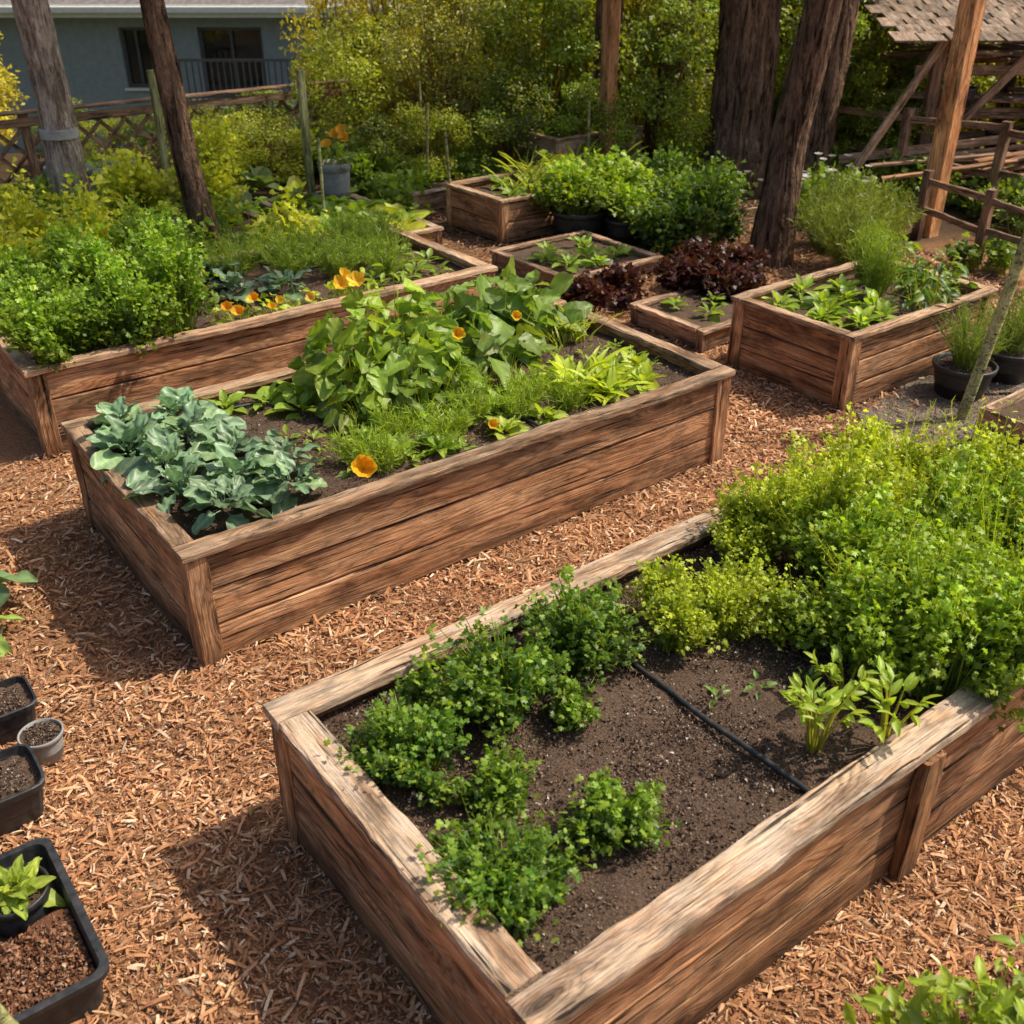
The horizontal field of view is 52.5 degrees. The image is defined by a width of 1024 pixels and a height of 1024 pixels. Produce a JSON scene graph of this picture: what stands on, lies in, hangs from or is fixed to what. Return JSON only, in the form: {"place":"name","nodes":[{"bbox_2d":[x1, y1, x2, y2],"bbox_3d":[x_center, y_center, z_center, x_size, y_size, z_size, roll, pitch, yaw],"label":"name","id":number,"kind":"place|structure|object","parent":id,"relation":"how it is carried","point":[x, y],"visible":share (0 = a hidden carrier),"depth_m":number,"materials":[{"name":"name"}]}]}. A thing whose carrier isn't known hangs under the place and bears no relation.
{"place":"outdoors","nodes":[
{"label":"outdoors","id":0,"kind":"place"},
{"bbox_2d":[0,0,399,4],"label":"roof","id":1,"kind":"structure","parent":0,"point":[174,2],"depth_m":19.39,"materials":[{"name":"grey"}]},
{"bbox_2d":[0,5,399,17],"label":"fascia","id":2,"kind":"structure","parent":1,"relation":"attached to","point":[170,15],"depth_m":19.42,"materials":[{"name":"wood"}]},
{"bbox_2d":[0,6,399,12],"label":"gutter","id":3,"kind":"object","parent":2,"relation":"attached to","point":[169,9],"visible":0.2,"depth_m":19.28,"materials":[{"name":"white metal"}]},
{"bbox_2d":[0,0,1023,1023],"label":"ground","id":4,"kind":"structure","parent":0,"point":[18,441],"depth_m":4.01,"materials":[{"name":"brown wood"}]},
{"bbox_2d":[0,676,36,745],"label":"square nursery pot","id":5,"kind":"object","parent":4,"relation":"on","point":[18,701],"visible":1,"depth_m":4.02,"materials":[{"name":"black plastic"}]},
{"bbox_2d":[0,744,45,835],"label":"square nursery pot","id":6,"kind":"object","parent":4,"relation":"on","point":[22,780],"visible":1,"depth_m":3.65,"materials":[{"name":"black plastic"}]},
{"bbox_2d":[17,718,63,766],"bbox_3d":[-1.777,0.876,3.941,0.165,0.131,0.165,-21,36,-32],"label":"grey flower pot","id":7,"kind":"object","parent":4,"relation":"on","point":[42,738],"visible":0.98,"depth_m":3.91,"materials":[{"name":"plastic"}]},
{"bbox_2d":[11,0,91,211],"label":"tree","id":8,"kind":"object","parent":4,"relation":"on","point":[43,58],"visible":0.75,"depth_m":9.76,"materials":[{"name":"grey plant"}]},
{"bbox_2d":[0,838,109,1023],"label":"black planter tray","id":9,"kind":"object","parent":4,"relation":"on","point":[55,966],"visible":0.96,"depth_m":3.06,"materials":[{"name":"plastic"}]},
{"bbox_2d":[0,854,65,938],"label":"potted lettuce","id":10,"kind":"object","parent":9,"relation":"on","point":[31,897],"visible":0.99,"depth_m":3.19,"materials":[{"name":"green plant"}]},
{"bbox_2d":[0,18,137,153],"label":"wall","id":11,"kind":"structure","parent":4,"relation":"on","point":[92,55],"depth_m":20.34,"materials":[{"name":"blue paint"}]},
{"bbox_2d":[0,108,254,267],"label":"lime shrub","id":12,"kind":"object","parent":4,"relation":"on","point":[225,162],"visible":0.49,"depth_m":9.96,"materials":[{"name":"green plant"}]},
{"bbox_2d":[0,167,316,260],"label":"shrub","id":13,"kind":"object","parent":4,"relation":"on","point":[99,179],"visible":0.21,"depth_m":9.36,"materials":[{"name":"green plant"}]},
{"bbox_2d":[139,0,223,251],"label":"tree","id":14,"kind":"object","parent":4,"relation":"on","point":[182,145],"visible":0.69,"depth_m":8.26,"materials":[{"name":"brown plant"}]},
{"bbox_2d":[160,18,209,142],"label":"wall","id":15,"kind":"structure","parent":4,"relation":"on","point":[185,36],"depth_m":20.21,"materials":[{"name":"blue paint"}]},
{"bbox_2d":[0,133,398,262],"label":"shrub","id":16,"kind":"object","parent":4,"relation":"on","point":[282,208],"visible":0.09,"depth_m":9.31,"materials":[{"name":"green plant"}]},
{"bbox_2d":[0,70,434,190],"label":"lattice fence","id":17,"kind":"object","parent":4,"relation":"on","point":[23,123],"visible":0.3,"depth_m":11.86,"materials":[{"name":"brown wood"}]},
{"bbox_2d":[208,109,268,149],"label":"wall below","id":18,"kind":"structure","parent":4,"relation":"on","point":[210,110],"depth_m":20.82,"materials":[{"name":"blue paint"}]},
{"bbox_2d":[202,30,264,90],"bbox_3d":[-5.459,-8.889,20.478,1.240,1.240,0.010,0,30,0],"label":"glass","id":19,"kind":"object","parent":18,"relation":"on","point":[217,44],"visible":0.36,"depth_m":20.41,"materials":[{"name":"black glass"}]},
{"bbox_2d":[0,224,496,459],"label":"raised garden bed","id":20,"kind":"object","parent":4,"relation":"on","point":[43,402],"visible":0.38,"depth_m":6.50,"materials":[{"name":"brown wood"}]},
{"bbox_2d":[0,195,224,373],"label":"parsley plant","id":21,"kind":"object","parent":20,"relation":"on","point":[146,283],"visible":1,"depth_m":6.32,"materials":[{"name":"green plant"}]},
{"bbox_2d":[189,254,310,303],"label":"kale plant","id":22,"kind":"object","parent":20,"relation":"on","point":[272,281],"visible":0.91,"depth_m":7.20,"materials":[{"name":"green plant"}]},
{"bbox_2d":[199,206,418,278],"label":"carrot plant","id":23,"kind":"object","parent":20,"relation":"on","point":[300,250],"visible":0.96,"depth_m":7.59,"materials":[{"name":"green plant"}]},
{"bbox_2d":[206,107,317,185],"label":"shrub","id":24,"kind":"object","parent":4,"relation":"on","point":[273,159],"visible":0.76,"depth_m":11.96,"materials":[{"name":"green plant"}]},
{"bbox_2d":[260,18,344,137],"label":"wall","id":25,"kind":"structure","parent":4,"relation":"on","point":[271,31],"depth_m":20.16,"materials":[{"name":"blue paint"}]},
{"bbox_2d":[278,0,396,132],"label":"shrub","id":26,"kind":"object","parent":4,"relation":"on","point":[319,7],"visible":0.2,"depth_m":13.78,"materials":[{"name":"green plant"}]},
{"bbox_2d":[288,5,428,155],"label":"shrub","id":27,"kind":"object","parent":4,"relation":"on","point":[357,106],"visible":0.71,"depth_m":12.26,"materials":[{"name":"green plant"}]},
{"bbox_2d":[320,110,397,178],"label":"shrub","id":28,"kind":"object","parent":4,"relation":"on","point":[370,144],"visible":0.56,"depth_m":11.57,"materials":[{"name":"green plant"}]},
{"bbox_2d":[60,299,735,667],"bbox_3d":[-0.507,-0.352,5.670,3.237,0.630,1.591,-21,36,-32],"label":"raised garden bed","id":29,"kind":"object","parent":4,"relation":"on","point":[216,589],"visible":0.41,"depth_m":4.97,"materials":[{"name":"brown wood"}]},
{"bbox_2d":[86,412,171,485],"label":"kale plant","id":30,"kind":"object","parent":29,"relation":"on","point":[104,440],"visible":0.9,"depth_m":4.88,"materials":[{"name":"green plant"}]},
{"bbox_2d":[112,427,206,493],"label":"kale plant","id":31,"kind":"object","parent":29,"relation":"on","point":[159,443],"visible":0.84,"depth_m":4.76,"materials":[{"name":"green plant"}]},
{"bbox_2d":[123,453,221,513],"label":"kale plant","id":32,"kind":"object","parent":29,"relation":"on","point":[184,472],"visible":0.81,"depth_m":4.53,"materials":[{"name":"green plant"}]},
{"bbox_2d":[139,400,246,467],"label":"kale plant","id":33,"kind":"object","parent":29,"relation":"on","point":[194,412],"visible":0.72,"depth_m":5.08,"materials":[{"name":"green plant"}]},
{"bbox_2d":[189,420,264,478],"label":"kale plant","id":34,"kind":"object","parent":29,"relation":"on","point":[235,438],"visible":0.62,"depth_m":4.86,"materials":[{"name":"green plant"}]},
{"bbox_2d":[181,474,273,534],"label":"kale plant","id":35,"kind":"object","parent":29,"relation":"on","point":[202,493],"visible":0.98,"depth_m":4.44,"materials":[{"name":"green plant"}]},
{"bbox_2d":[197,441,286,500],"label":"kale plant","id":36,"kind":"object","parent":29,"relation":"on","point":[228,462],"visible":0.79,"depth_m":4.66,"materials":[{"name":"green plant"}]},
{"bbox_2d":[200,378,317,420],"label":"greens","id":37,"kind":"object","parent":29,"relation":"on","point":[281,393],"visible":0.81,"depth_m":5.53,"materials":[{"name":"green plant"}]},
{"bbox_2d":[252,451,327,514],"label":"kale plant","id":38,"kind":"object","parent":29,"relation":"on","point":[283,500],"visible":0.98,"depth_m":4.61,"materials":[{"name":"green plant"}]},
{"bbox_2d":[288,262,485,432],"bbox_3d":[-0.683,-0.899,5.609,1.108,0.758,1.091,-21,36,-32],"label":"bean plant","id":39,"kind":"object","parent":29,"relation":"on","point":[389,365],"visible":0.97,"depth_m":5.44,"materials":[{"name":"green plant"}]},
{"bbox_2d":[348,368,568,465],"bbox_3d":[-0.281,-0.494,5.436,1.253,0.224,0.891,-21,36,-32],"label":"lettuce plant","id":40,"kind":"object","parent":29,"relation":"on","point":[511,426],"visible":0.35,"depth_m":5.28,"materials":[{"name":"green plant"}]},
{"bbox_2d":[321,359,599,474],"bbox_3d":[-0.295,-0.533,5.290,1.536,0.280,0.745,-21,36,-32],"label":"dill plant","id":41,"kind":"object","parent":29,"relation":"on","point":[393,426],"visible":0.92,"depth_m":5.27,"materials":[{"name":"green plant"}]},
{"bbox_2d":[278,338,661,478],"bbox_3d":[-0.138,-0.603,5.588,2.291,0.126,0.943,-21,36,-32],"label":"seedling","id":42,"kind":"object","parent":29,"relation":"on","point":[345,473],"visible":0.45,"depth_m":5.21,"materials":[{"name":"green plant"}]},
{"bbox_2d":[387,256,592,387],"bbox_3d":[-0.077,-1.174,6.175,0.906,0.636,1.400,16,34,25],"label":"squash plant","id":43,"kind":"object","parent":29,"relation":"on","point":[489,324],"visible":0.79,"depth_m":6.08,"materials":[{"name":"green plant"}]},
{"bbox_2d":[531,345,666,404],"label":"chard plant","id":44,"kind":"object","parent":29,"relation":"on","point":[608,374],"visible":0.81,"depth_m":5.73,"materials":[{"name":"green plant"}]},
{"bbox_2d":[337,0,460,151],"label":"shrub","id":45,"kind":"object","parent":4,"relation":"on","point":[410,98],"visible":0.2,"depth_m":13.45,"materials":[{"name":"green plant"}]},
{"bbox_2d":[384,90,474,182],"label":"shrub","id":46,"kind":"object","parent":4,"relation":"on","point":[439,125],"visible":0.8,"depth_m":11.62,"materials":[{"name":"green plant"}]},
{"bbox_2d":[368,0,510,158],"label":"shrub","id":47,"kind":"object","parent":4,"relation":"on","point":[457,37],"visible":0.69,"depth_m":12.29,"materials":[{"name":"green plant"}]},
{"bbox_2d":[396,0,566,147],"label":"shrub","id":48,"kind":"object","parent":4,"relation":"on","point":[449,13],"visible":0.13,"depth_m":13.11,"materials":[{"name":"green plant"}]},
{"bbox_2d":[291,104,704,211],"bbox_3d":[0.018,-4.959,13.590,6.569,0.785,4.329,-21,36,-32],"label":"ground cover","id":49,"kind":"object","parent":4,"relation":"on","point":[392,191],"visible":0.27,"depth_m":11.45,"materials":[{"name":"green plant"}]},
{"bbox_2d":[458,69,562,173],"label":"shrub","id":50,"kind":"object","parent":4,"relation":"on","point":[523,123],"visible":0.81,"depth_m":11.72,"materials":[{"name":"green plant"}]},
{"bbox_2d":[450,0,595,155],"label":"shrub","id":51,"kind":"object","parent":4,"relation":"on","point":[522,56],"visible":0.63,"depth_m":12.06,"materials":[{"name":"green plant"}]},
{"bbox_2d":[444,159,659,245],"bbox_3d":[0.433,-3.238,10.799,2.084,0.478,0.984,-21,36,-32],"label":"raised garden bed","id":52,"kind":"object","parent":4,"relation":"on","point":[475,204],"visible":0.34,"depth_m":10.19,"materials":[{"name":"brown wood"}]},
{"bbox_2d":[513,149,627,234],"bbox_3d":[0.586,-3.043,10.009,1.110,0.825,0.982,6,31,10],"label":"potted basil","id":53,"kind":"object","parent":4,"relation":"on","point":[565,198],"visible":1,"depth_m":9.85,"materials":[{"name":"green plant"}]},
{"bbox_2d":[489,230,663,288],"bbox_3d":[0.566,-2.200,9.256,1.112,0.230,1.101,-21,36,-32],"label":"planter box","id":54,"kind":"object","parent":4,"relation":"on","point":[636,256],"visible":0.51,"depth_m":9.24,"materials":[{"name":"brown wood"}]},
{"bbox_2d":[525,233,631,272],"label":"greens","id":55,"kind":"object","parent":54,"relation":"in","point":[549,251],"visible":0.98,"depth_m":9.07,"materials":[{"name":"green plant"}]},
{"bbox_2d":[534,0,664,139],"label":"shrub","id":56,"kind":"object","parent":4,"relation":"on","point":[645,13],"visible":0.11,"depth_m":12.81,"materials":[{"name":"green plant"}]},
{"bbox_2d":[551,77,653,163],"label":"shrub","id":57,"kind":"object","parent":4,"relation":"on","point":[573,95],"visible":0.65,"depth_m":11.59,"materials":[{"name":"green plant"}]},
{"bbox_2d":[598,0,620,156],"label":"wooden post","id":58,"kind":"object","parent":4,"relation":"on","point":[610,46],"visible":0.58,"depth_m":11.25,"materials":[{"name":"brown wood"}]},
{"bbox_2d":[581,145,668,235],"bbox_3d":[0.943,-3.230,10.377,1.040,0.780,1.118,-14,33,-23],"label":"potted basil","id":59,"kind":"object","parent":4,"relation":"on","point":[633,174],"visible":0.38,"depth_m":10.16,"materials":[{"name":"green plant"}]},
{"bbox_2d":[602,178,656,245],"bbox_3d":[1.094,-2.873,9.931,0.664,0.610,0.631,13,33,21],"label":"potted basil","id":60,"kind":"object","parent":4,"relation":"on","point":[618,226],"visible":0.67,"depth_m":9.86,"materials":[{"name":"green plant"}]},
{"bbox_2d":[262,432,1023,1023],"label":"raised garden bed","id":61,"kind":"object","parent":4,"relation":"on","point":[752,870],"visible":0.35,"depth_m":3.17,"materials":[{"name":"brown wood"}]},
{"bbox_2d":[323,687,475,812],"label":"parsley plant","id":62,"kind":"object","parent":61,"relation":"on","point":[403,745],"visible":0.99,"depth_m":3.15,"materials":[{"name":"green plant"}]},
{"bbox_2d":[381,644,465,725],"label":"parsley plant","id":63,"kind":"object","parent":61,"relation":"on","point":[418,687],"visible":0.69,"depth_m":3.39,"materials":[{"name":"green plant"}]},
{"bbox_2d":[425,734,541,834],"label":"parsley plant","id":64,"kind":"object","parent":61,"relation":"on","point":[504,788],"visible":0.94,"depth_m":3.05,"materials":[{"name":"green plant"}]},
{"bbox_2d":[426,604,570,747],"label":"parsley plant","id":65,"kind":"object","parent":61,"relation":"on","point":[483,682],"visible":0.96,"depth_m":3.32,"materials":[{"name":"green plant"}]},
{"bbox_2d":[416,778,596,946],"bbox_3d":[-0.033,0.937,2.799,0.498,0.263,0.475,10,31,16],"label":"parsley plant","id":66,"kind":"object","parent":61,"relation":"on","point":[521,889],"visible":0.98,"depth_m":2.75,"materials":[{"name":"green plant"}]},
{"bbox_2d":[546,662,605,731],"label":"parsley plant","id":67,"kind":"object","parent":61,"relation":"on","point":[567,696],"visible":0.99,"depth_m":3.39,"materials":[{"name":"green plant"}]},
{"bbox_2d":[513,564,660,677],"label":"parsley plant","id":68,"kind":"object","parent":61,"relation":"on","point":[587,636],"visible":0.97,"depth_m":3.57,"materials":[{"name":"green plant"}]},
{"bbox_2d":[551,766,681,860],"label":"parsley plant","id":69,"kind":"object","parent":61,"relation":"on","point":[606,813],"visible":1,"depth_m":2.92,"materials":[{"name":"green plant"}]},
{"bbox_2d":[619,497,840,658],"bbox_3d":[0.831,0.268,3.874,0.906,0.305,0.699,-21,36,-32],"label":"lime herb plant","id":70,"kind":"object","parent":61,"relation":"on","point":[672,609],"visible":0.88,"depth_m":3.79,"materials":[{"name":"green plant"}]},
{"bbox_2d":[780,665,870,754],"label":"celery plant","id":71,"kind":"object","parent":61,"relation":"on","point":[808,701],"visible":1,"depth_m":3.19,"materials":[{"name":"green plant"}]},
{"bbox_2d":[705,396,1023,563],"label":"lime herb plant","id":72,"kind":"object","parent":61,"relation":"on","point":[857,460],"visible":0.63,"depth_m":4.25,"materials":[{"name":"green plant"}]},
{"bbox_2d":[737,392,1023,612],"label":"lime herb plant","id":73,"kind":"object","parent":61,"relation":"on","point":[925,478],"visible":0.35,"depth_m":4.06,"materials":[{"name":"green plant"}]},
{"bbox_2d":[760,435,1023,732],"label":"cilantro plant","id":74,"kind":"object","parent":61,"relation":"on","point":[966,625],"visible":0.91,"depth_m":3.57,"materials":[{"name":"green plant"}]},
{"bbox_2d":[857,654,942,743],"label":"celery plant","id":75,"kind":"object","parent":61,"relation":"on","point":[911,681],"visible":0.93,"depth_m":3.21,"materials":[{"name":"green plant"}]},
{"bbox_2d":[586,0,718,159],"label":"shrub","id":76,"kind":"object","parent":4,"relation":"on","point":[645,66],"visible":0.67,"depth_m":11.82,"materials":[{"name":"green plant"}]},
{"bbox_2d":[560,233,776,312],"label":"red lettuce plant","id":77,"kind":"object","parent":4,"relation":"on","point":[728,272],"visible":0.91,"depth_m":8.31,"materials":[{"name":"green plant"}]},
{"bbox_2d":[621,183,726,257],"bbox_3d":[1.466,-2.633,9.500,0.826,0.635,0.884,-21,36,-32],"label":"bush mint","id":78,"kind":"object","parent":4,"relation":"on","point":[657,224],"visible":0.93,"depth_m":9.37,"materials":[{"name":"green plant"}]},
{"bbox_2d":[628,287,738,353],"bbox_3d":[1.500,-1.499,8.049,0.913,0.229,0.795,-21,36,-32],"label":"planter box","id":79,"kind":"object","parent":4,"relation":"on","point":[685,324],"visible":0.59,"depth_m":7.88,"materials":[{"name":"brown wood"}]},
{"bbox_2d":[654,80,716,169],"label":"shrub","id":80,"kind":"object","parent":4,"relation":"on","point":[696,126],"visible":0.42,"depth_m":11.74,"materials":[{"name":"green plant"}]},
{"bbox_2d":[667,151,753,251],"bbox_3d":[1.708,-2.879,9.653,0.901,0.906,0.785,-21,36,-32],"label":"bush mint","id":81,"kind":"object","parent":4,"relation":"on","point":[718,199],"visible":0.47,"depth_m":9.50,"materials":[{"name":"green plant"}]},
{"bbox_2d":[699,0,782,199],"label":"tree","id":82,"kind":"object","parent":4,"relation":"on","point":[741,110],"visible":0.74,"depth_m":11.27,"materials":[{"name":"brown plant"}]},
{"bbox_2d":[749,0,842,269],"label":"tree","id":83,"kind":"object","parent":4,"relation":"on","point":[773,228],"visible":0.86,"depth_m":8.98,"materials":[{"name":"brown plant"}]},
{"bbox_2d":[802,0,859,177],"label":"tree","id":84,"kind":"object","parent":4,"relation":"on","point":[822,134],"visible":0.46,"depth_m":11.27,"materials":[{"name":"brown plant"}]},
{"bbox_2d":[642,129,1023,275],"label":"ground cover","id":85,"kind":"object","parent":4,"relation":"on","point":[1000,253],"visible":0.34,"depth_m":10.75,"materials":[{"name":"green plant"}]},
{"bbox_2d":[787,165,926,265],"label":"lavender bush","id":86,"kind":"object","parent":4,"relation":"on","point":[843,209],"visible":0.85,"depth_m":9.14,"materials":[{"name":"green plant"}]},
{"bbox_2d":[833,11,889,155],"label":"shrub","id":87,"kind":"object","parent":4,"relation":"on","point":[861,51],"visible":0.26,"depth_m":11.99,"materials":[{"name":"green plant"}]},
{"bbox_2d":[726,260,998,413],"bbox_3d":[2.451,-1.281,7.330,1.628,0.568,1.039,-21,36,-32],"label":"raised garden bed","id":88,"kind":"object","parent":4,"relation":"on","point":[835,366],"visible":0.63,"depth_m":6.92,"materials":[{"name":"brown wood"}]},
{"bbox_2d":[761,273,899,328],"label":"chard plant","id":89,"kind":"object","parent":88,"relation":"on","point":[823,302],"visible":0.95,"depth_m":7.04,"materials":[{"name":"green plant"}]},
{"bbox_2d":[842,209,911,296],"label":"fennel plant","id":90,"kind":"object","parent":88,"relation":"on","point":[872,263],"visible":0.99,"depth_m":7.25,"materials":[{"name":"green plant"}]},
{"bbox_2d":[855,234,977,310],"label":"pepper plant","id":91,"kind":"object","parent":88,"relation":"on","point":[925,277],"visible":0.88,"depth_m":7.20,"materials":[{"name":"green plant"}]},
{"bbox_2d":[837,87,933,183],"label":"shrub","id":92,"kind":"object","parent":4,"relation":"on","point":[871,130],"visible":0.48,"depth_m":11.92,"materials":[{"name":"green plant"}]},
{"bbox_2d":[834,106,1023,188],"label":"rustic rail fence","id":93,"kind":"object","parent":4,"relation":"on","point":[908,119],"visible":0.58,"depth_m":11.05,"materials":[{"name":"brown wood"}]},
{"bbox_2d":[838,0,1023,189],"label":"open lumber shed","id":94,"kind":"structure","parent":4,"relation":"on","point":[908,21],"depth_m":11.55,"materials":[{"name":"brown wood"}]},
{"bbox_2d":[843,906,1023,1023],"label":"sweet pepper plant","id":95,"kind":"object","parent":4,"relation":"on","point":[1005,1005],"visible":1,"depth_m":2.66,"materials":[{"name":"green plant"}]},
{"bbox_2d":[857,375,1023,464],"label":"gravel patch","id":96,"kind":"object","parent":4,"relation":"on","point":[940,407],"visible":0.28,"depth_m":6.72,"materials":[{"name":"grey gravel"}]},
{"bbox_2d":[931,299,1015,401],"bbox_3d":[2.985,-1.075,6.787,0.515,0.653,0.567,-21,36,-32],"label":"potted rosemary","id":97,"kind":"object","parent":96,"relation":"on","point":[954,367],"visible":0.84,"depth_m":6.77,"materials":[{"name":"green plant"}]},
{"bbox_2d":[969,284,1023,384],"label":"potted rosemary","id":98,"kind":"object","parent":96,"relation":"on","point":[1009,361],"visible":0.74,"depth_m":7.00,"materials":[{"name":"green plant"}]},
{"bbox_2d":[922,0,986,237],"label":"wooden post","id":99,"kind":"object","parent":4,"relation":"on","point":[962,52],"visible":0.84,"depth_m":9.68,"materials":[{"name":"brown wood"}]},
{"bbox_2d":[910,169,1023,264],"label":"railing","id":100,"kind":"object","parent":4,"relation":"on","point":[982,230],"visible":0.85,"depth_m":9.46,"materials":[{"name":"brown wood"}]},
{"bbox_2d":[956,230,1023,419],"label":"bamboo pole","id":101,"kind":"object","parent":4,"relation":"on","point":[996,323],"visible":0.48,"depth_m":6.31,"materials":[{"name":"wood"}]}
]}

